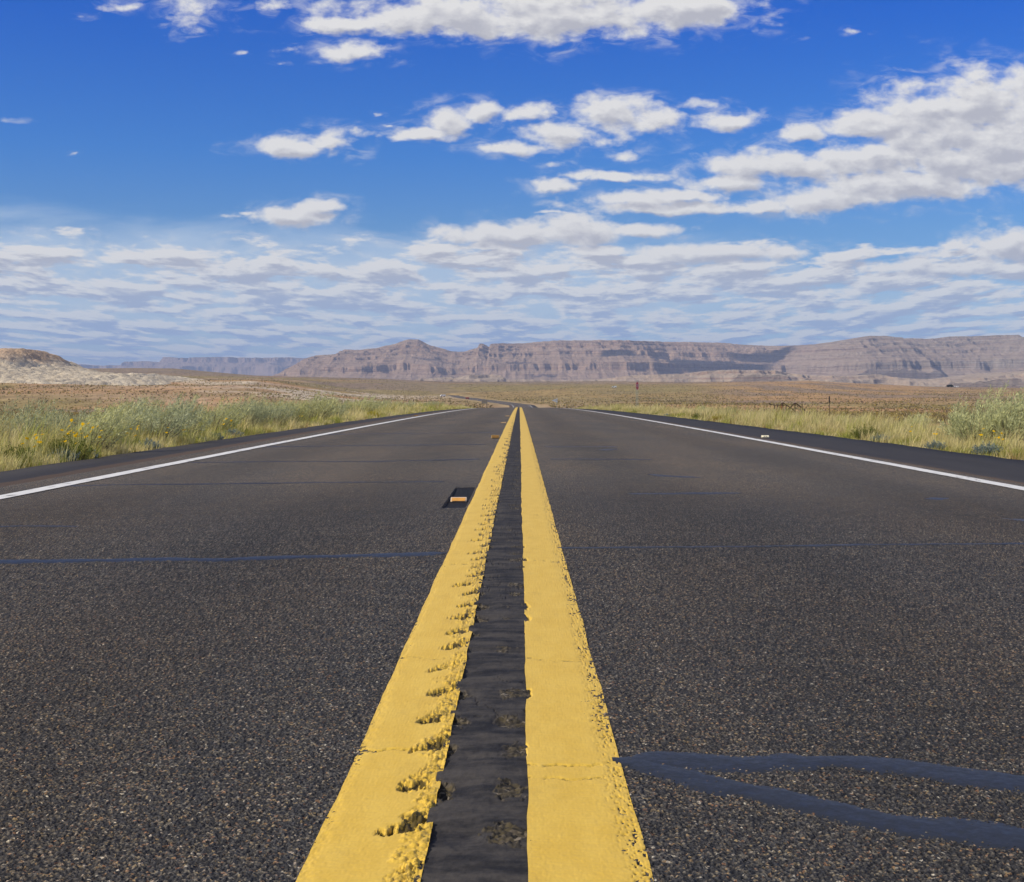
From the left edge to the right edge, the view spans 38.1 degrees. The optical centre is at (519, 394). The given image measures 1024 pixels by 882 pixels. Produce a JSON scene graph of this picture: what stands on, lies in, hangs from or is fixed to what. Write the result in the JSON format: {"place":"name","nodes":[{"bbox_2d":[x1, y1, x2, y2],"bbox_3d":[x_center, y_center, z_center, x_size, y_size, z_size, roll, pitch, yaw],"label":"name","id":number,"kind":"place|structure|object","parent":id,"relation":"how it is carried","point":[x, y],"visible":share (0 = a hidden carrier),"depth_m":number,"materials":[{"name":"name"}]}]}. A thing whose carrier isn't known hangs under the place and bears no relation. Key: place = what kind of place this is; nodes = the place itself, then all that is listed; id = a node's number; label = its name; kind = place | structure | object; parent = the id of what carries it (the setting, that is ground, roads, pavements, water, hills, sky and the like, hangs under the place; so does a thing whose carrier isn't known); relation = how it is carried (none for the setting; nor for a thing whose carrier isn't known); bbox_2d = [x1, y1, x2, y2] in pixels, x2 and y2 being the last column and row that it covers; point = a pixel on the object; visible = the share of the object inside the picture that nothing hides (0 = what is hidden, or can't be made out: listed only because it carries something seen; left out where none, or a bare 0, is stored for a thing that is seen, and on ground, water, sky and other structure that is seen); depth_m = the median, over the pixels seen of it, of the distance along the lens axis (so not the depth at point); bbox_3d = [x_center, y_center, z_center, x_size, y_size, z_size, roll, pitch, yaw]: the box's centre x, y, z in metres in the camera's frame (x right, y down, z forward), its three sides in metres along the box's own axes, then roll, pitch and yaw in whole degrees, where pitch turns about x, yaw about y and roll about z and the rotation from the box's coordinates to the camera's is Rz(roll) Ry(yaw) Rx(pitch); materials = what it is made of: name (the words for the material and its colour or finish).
{"place":"outdoors","nodes":[
{"label":"outdoors","id":0,"kind":"place"},
{"bbox_2d":[0,348,203,385],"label":"sandstone hill","id":1,"kind":"structure","parent":0,"point":[23,365],"depth_m":813.00,"materials":[{"name":"beige stone"}]},
{"bbox_2d":[79,357,305,375],"bbox_3d":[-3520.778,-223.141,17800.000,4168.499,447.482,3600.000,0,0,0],"label":"distant mesa","id":2,"kind":"structure","parent":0,"point":[255,366],"depth_m":17294.22,"materials":[{"name":"grey stone"}]},
{"bbox_2d":[0,398,472,471],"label":"roadside grass","id":3,"kind":"structure","parent":0,"point":[123,446],"depth_m":21.24,"materials":[{"name":"green plant"}]},
{"bbox_2d":[0,395,1023,881],"bbox_3d":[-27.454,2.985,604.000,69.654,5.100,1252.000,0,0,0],"label":"road","id":4,"kind":"structure","parent":0,"point":[576,645],"depth_m":3.44,"materials":[{"name":"grey asphalt"}]},
{"bbox_2d":[451,497,466,501],"bbox_3d":[-0.352,0.607,8.618,0.092,0.022,0.102,0,0,0],"label":"road marker","id":5,"kind":"object","parent":4,"relation":"on","point":[458,499],"visible":1,"depth_m":8.58,"materials":[{"name":"orange plastic"}]},
{"bbox_2d":[0,368,1023,457],"bbox_3d":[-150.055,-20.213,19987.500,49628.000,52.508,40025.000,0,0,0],"label":"ground","id":6,"kind":"structure","parent":0,"point":[436,389],"depth_m":997.81,"materials":[{"name":"soil"}]},
{"bbox_2d":[0,442,36,461],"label":"green shrub","id":7,"kind":"object","parent":6,"relation":"on","point":[12,451],"visible":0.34,"depth_m":15.33,"materials":[{"name":"green plant"}]},
{"bbox_2d":[21,434,37,465],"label":"wildflower","id":8,"kind":"object","parent":6,"relation":"on","point":[33,447],"visible":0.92,"depth_m":15.16,"materials":[{"name":"yellow plant"}]},
{"bbox_2d":[0,391,74,442],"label":"sagebrush","id":9,"kind":"object","parent":6,"relation":"on","point":[23,421],"visible":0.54,"depth_m":19.00,"materials":[{"name":"green plant"}]},
{"bbox_2d":[36,434,43,457],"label":"wildflower","id":10,"kind":"object","parent":6,"relation":"on","point":[40,442],"visible":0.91,"depth_m":15.63,"materials":[{"name":"yellow plant"}]},
{"bbox_2d":[7,397,73,426],"bbox_3d":[-8.083,0.458,25.012,1.199,0.855,1.215,0,0,7],"label":"sagebrush","id":11,"kind":"object","parent":6,"relation":"on","point":[53,408],"visible":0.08,"depth_m":25.00,"materials":[{"name":"green plant"}]},
{"bbox_2d":[19,411,77,431],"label":"sagebrush","id":12,"kind":"object","parent":6,"relation":"on","point":[57,419],"visible":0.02,"depth_m":21.63,"materials":[{"name":"green plant"}]},
{"bbox_2d":[47,446,80,461],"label":"shrub","id":13,"kind":"object","parent":6,"relation":"on","point":[64,451],"visible":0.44,"depth_m":16.34,"materials":[{"name":"green plant"}]},
{"bbox_2d":[24,403,106,438],"bbox_3d":[-6.096,0.470,19.981,1.151,0.735,1.143,0,0,-8],"label":"sagebrush","id":14,"kind":"object","parent":6,"relation":"on","point":[80,413],"visible":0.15,"depth_m":19.93,"materials":[{"name":"green plant"}]},
{"bbox_2d":[39,433,93,460],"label":"green shrub","id":15,"kind":"object","parent":6,"relation":"on","point":[71,447],"visible":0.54,"depth_m":16.52,"materials":[{"name":"green plant"}]},
{"bbox_2d":[61,432,76,452],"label":"wildflower","id":16,"kind":"object","parent":6,"relation":"on","point":[66,440],"visible":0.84,"depth_m":16.48,"materials":[{"name":"yellow plant"}]},
{"bbox_2d":[61,419,89,448],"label":"wildflower","id":17,"kind":"object","parent":6,"relation":"on","point":[71,420],"visible":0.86,"depth_m":16.85,"materials":[{"name":"yellow plant"}]},
{"bbox_2d":[73,423,98,450],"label":"wildflower","id":18,"kind":"object","parent":6,"relation":"on","point":[87,436],"visible":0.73,"depth_m":17.26,"materials":[{"name":"yellow plant"}]},
{"bbox_2d":[58,407,127,432],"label":"sagebrush","id":19,"kind":"object","parent":6,"relation":"on","point":[90,418],"visible":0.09,"depth_m":22.13,"materials":[{"name":"green plant"}]},
{"bbox_2d":[69,397,142,451],"bbox_3d":[-5.107,0.417,18.350,0.944,0.775,0.768,0,0,-20],"label":"sagebrush","id":20,"kind":"object","parent":6,"relation":"on","point":[107,420],"visible":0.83,"depth_m":18.30,"materials":[{"name":"green plant"}]},
{"bbox_2d":[85,400,151,431],"bbox_3d":[-6.237,0.455,22.830,1.097,0.767,1.062,0,0,-42],"label":"sagebrush","id":21,"kind":"object","parent":6,"relation":"on","point":[108,407],"visible":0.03,"depth_m":22.80,"materials":[{"name":"green plant"}]},
{"bbox_2d":[107,416,148,437],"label":"sagebrush","id":22,"kind":"object","parent":6,"relation":"on","point":[130,432],"visible":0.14,"depth_m":21.53,"materials":[{"name":"green plant"}]},
{"bbox_2d":[102,393,161,415],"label":"sagebrush","id":23,"kind":"object","parent":6,"relation":"on","point":[135,404],"visible":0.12,"depth_m":25.58,"materials":[{"name":"green plant"}]},
{"bbox_2d":[126,425,138,451],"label":"wildflower","id":24,"kind":"object","parent":6,"relation":"on","point":[134,440],"visible":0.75,"depth_m":19.21,"materials":[{"name":"green plant"}]},
{"bbox_2d":[118,401,148,420],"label":"sagebrush","id":25,"kind":"object","parent":6,"relation":"on","point":[129,406],"visible":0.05,"depth_m":25.34,"materials":[{"name":"green plant"}]},
{"bbox_2d":[135,438,160,449],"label":"shrub","id":26,"kind":"object","parent":6,"relation":"on","point":[149,443],"visible":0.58,"depth_m":20.15,"materials":[{"name":"green plant"}]},
{"bbox_2d":[133,395,172,414],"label":"sagebrush","id":27,"kind":"object","parent":6,"relation":"on","point":[154,403],"visible":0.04,"depth_m":28.01,"materials":[{"name":"green plant"}]},
{"bbox_2d":[132,405,174,433],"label":"sagebrush","id":28,"kind":"object","parent":6,"relation":"on","point":[155,415],"visible":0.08,"depth_m":23.42,"materials":[{"name":"green plant"}]},
{"bbox_2d":[112,392,201,440],"bbox_3d":[-5.392,0.373,21.993,1.377,0.879,1.366,0,0,-18],"label":"sagebrush","id":29,"kind":"object","parent":6,"relation":"on","point":[171,423],"visible":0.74,"depth_m":21.93,"materials":[{"name":"green plant"}]},
{"bbox_2d":[142,397,219,434],"bbox_3d":[-5.506,0.393,24.022,1.216,0.856,1.174,0,0,25],"label":"sagebrush","id":30,"kind":"object","parent":6,"relation":"on","point":[199,418],"visible":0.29,"depth_m":24.04,"materials":[{"name":"green plant"}]},
{"bbox_2d":[162,393,216,426],"bbox_3d":[-6.103,0.394,27.290,1.009,0.872,0.913,0,0,9],"label":"sagebrush","id":31,"kind":"object","parent":6,"relation":"on","point":[196,396],"visible":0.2,"depth_m":27.37,"materials":[{"name":"green plant"}]},
{"bbox_2d":[211,432,223,439],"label":"shrub","id":32,"kind":"object","parent":6,"relation":"on","point":[221,437],"visible":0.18,"depth_m":24.50,"materials":[{"name":"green plant"}]},
{"bbox_2d":[198,407,241,427],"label":"sagebrush","id":33,"kind":"object","parent":6,"relation":"on","point":[229,416],"visible":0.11,"depth_m":28.46,"materials":[{"name":"green plant"}]},
{"bbox_2d":[198,396,254,432],"bbox_3d":[-5.346,0.414,26.951,0.850,0.812,0.939,0,0,-43],"label":"sagebrush","id":34,"kind":"object","parent":6,"relation":"on","point":[227,415],"visible":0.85,"depth_m":26.93,"materials":[{"name":"green plant"}]},
{"bbox_2d":[222,418,231,436],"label":"wildflower","id":35,"kind":"object","parent":6,"relation":"on","point":[223,425],"visible":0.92,"depth_m":25.34,"materials":[{"name":"yellow plant"}]},
{"bbox_2d":[221,428,243,436],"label":"shrub","id":36,"kind":"object","parent":6,"relation":"on","point":[234,431],"visible":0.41,"depth_m":25.98,"materials":[{"name":"green plant"}]},
{"bbox_2d":[220,395,272,426],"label":"sagebrush","id":37,"kind":"object","parent":6,"relation":"on","point":[257,414],"visible":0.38,"depth_m":30.75,"materials":[{"name":"green plant"}]},
{"bbox_2d":[226,400,269,421],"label":"sagebrush","id":38,"kind":"object","parent":6,"relation":"on","point":[245,406],"visible":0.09,"depth_m":32.80,"materials":[{"name":"green plant"}]},
{"bbox_2d":[221,396,278,425],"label":"sagebrush","id":39,"kind":"object","parent":6,"relation":"on","point":[264,404],"visible":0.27,"depth_m":31.01,"materials":[{"name":"green plant"}]},
{"bbox_2d":[239,394,269,409],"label":"sagebrush","id":40,"kind":"object","parent":6,"relation":"on","point":[254,399],"visible":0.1,"depth_m":36.27,"materials":[{"name":"green plant"}]},
{"bbox_2d":[263,398,289,409],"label":"sagebrush","id":41,"kind":"object","parent":6,"relation":"on","point":[274,403],"visible":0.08,"depth_m":37.00,"materials":[{"name":"green plant"}]},
{"bbox_2d":[257,395,298,425],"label":"sagebrush","id":42,"kind":"object","parent":6,"relation":"on","point":[278,415],"visible":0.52,"depth_m":33.97,"materials":[{"name":"green plant"}]},
{"bbox_2d":[273,398,303,417],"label":"sagebrush","id":43,"kind":"object","parent":6,"relation":"on","point":[299,407],"visible":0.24,"depth_m":36.20,"materials":[{"name":"green plant"}]},
{"bbox_2d":[283,400,316,421],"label":"sagebrush","id":44,"kind":"object","parent":6,"relation":"on","point":[304,411],"visible":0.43,"depth_m":37.40,"materials":[{"name":"green plant"}]},
{"bbox_2d":[296,398,318,413],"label":"sagebrush","id":45,"kind":"object","parent":6,"relation":"on","point":[304,402],"visible":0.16,"depth_m":40.27,"materials":[{"name":"green plant"}]},
{"bbox_2d":[298,391,339,419],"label":"sagebrush","id":46,"kind":"object","parent":6,"relation":"on","point":[314,406],"visible":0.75,"depth_m":39.81,"materials":[{"name":"green plant"}]},
{"bbox_2d":[319,397,341,418],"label":"sagebrush","id":47,"kind":"object","parent":6,"relation":"on","point":[337,406],"visible":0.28,"depth_m":43.01,"materials":[{"name":"green plant"}]},
{"bbox_2d":[329,401,350,415],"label":"sagebrush","id":48,"kind":"object","parent":6,"relation":"on","point":[340,409],"visible":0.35,"depth_m":45.95,"materials":[{"name":"green plant"}]},
{"bbox_2d":[354,396,377,405],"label":"sagebrush","id":49,"kind":"object","parent":6,"relation":"on","point":[362,401],"visible":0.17,"depth_m":58.13,"materials":[{"name":"green plant"}]},
{"bbox_2d":[354,396,384,411],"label":"sagebrush","id":50,"kind":"object","parent":6,"relation":"on","point":[370,404],"visible":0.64,"depth_m":55.38,"materials":[{"name":"green plant"}]},
{"bbox_2d":[367,409,380,417],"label":"rabbitbrush","id":51,"kind":"object","parent":6,"relation":"on","point":[374,412],"visible":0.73,"depth_m":51.98,"materials":[{"name":"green plant"}]},
{"bbox_2d":[0,369,1022,423],"bbox_3d":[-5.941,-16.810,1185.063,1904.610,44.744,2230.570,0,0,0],"label":"desert scrub","id":52,"kind":"object","parent":6,"relation":"on","point":[943,414],"visible":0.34,"depth_m":661.95,"materials":[{"name":"green plant"}]},
{"bbox_2d":[711,414,726,420],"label":"rabbitbrush","id":53,"kind":"object","parent":6,"relation":"on","point":[715,417],"visible":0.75,"depth_m":45.98,"materials":[{"name":"green plant"}]},
{"bbox_2d":[769,402,809,414],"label":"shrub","id":54,"kind":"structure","parent":6,"relation":"on","point":[782,404],"depth_m":79.98,"materials":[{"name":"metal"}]},
{"bbox_2d":[572,397,1023,459],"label":"roadside grass","id":55,"kind":"structure","parent":6,"relation":"on","point":[821,424],"depth_m":30.95,"materials":[{"name":"green plant"}]},
{"bbox_2d":[850,424,878,439],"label":"green shrub","id":56,"kind":"object","parent":6,"relation":"on","point":[856,433],"visible":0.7,"depth_m":26.01,"materials":[{"name":"green plant"}]},
{"bbox_2d":[871,434,887,441],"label":"shrub","id":57,"kind":"object","parent":6,"relation":"on","point":[877,435],"visible":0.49,"depth_m":24.48,"materials":[{"name":"green plant"}]},
{"bbox_2d":[899,413,930,426],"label":"sagebrush","id":58,"kind":"object","parent":6,"relation":"on","point":[916,417],"visible":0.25,"depth_m":30.16,"materials":[{"name":"green plant"}]},
{"bbox_2d":[909,412,934,426],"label":"sagebrush","id":59,"kind":"object","parent":6,"relation":"on","point":[922,418],"visible":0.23,"depth_m":34.25,"materials":[{"name":"green plant"}]},
{"bbox_2d":[924,439,945,449],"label":"shrub","id":60,"kind":"object","parent":6,"relation":"on","point":[934,443],"visible":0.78,"depth_m":21.17,"materials":[{"name":"green plant"}]},
{"bbox_2d":[943,411,978,438],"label":"sagebrush","id":61,"kind":"object","parent":6,"relation":"on","point":[962,426],"visible":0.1,"depth_m":23.01,"materials":[{"name":"green plant"}]},
{"bbox_2d":[938,381,1023,442],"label":"sagebrush","id":62,"kind":"object","parent":6,"relation":"on","point":[962,419],"visible":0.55,"depth_m":21.93,"materials":[{"name":"green plant"}]},
{"bbox_2d":[971,441,1003,455],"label":"shrub","id":63,"kind":"object","parent":6,"relation":"on","point":[991,448],"visible":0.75,"depth_m":18.86,"materials":[{"name":"green plant"}]},
{"bbox_2d":[975,392,1023,440],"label":"sagebrush","id":64,"kind":"object","parent":6,"relation":"on","point":[1012,422],"visible":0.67,"depth_m":21.45,"materials":[{"name":"green plant"}]},
{"bbox_2d":[0,0,1023,365],"label":"sky","id":65,"kind":"structure","parent":0,"point":[179,178],"materials":[{"name":"blue"}]},
{"bbox_2d":[273,335,1023,379],"bbox_3d":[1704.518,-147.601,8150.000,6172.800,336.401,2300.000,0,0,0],"label":"mesa","id":66,"kind":"structure","parent":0,"point":[890,356],"depth_m":7552.96,"materials":[{"name":"stone"}]},
{"bbox_2d":[415,370,1023,387],"bbox_3d":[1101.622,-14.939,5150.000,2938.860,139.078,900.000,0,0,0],"label":"sandstone cliffs","id":67,"kind":"structure","parent":0,"point":[1001,379],"depth_m":4808.74,"materials":[{"name":"stone"}]}
]}

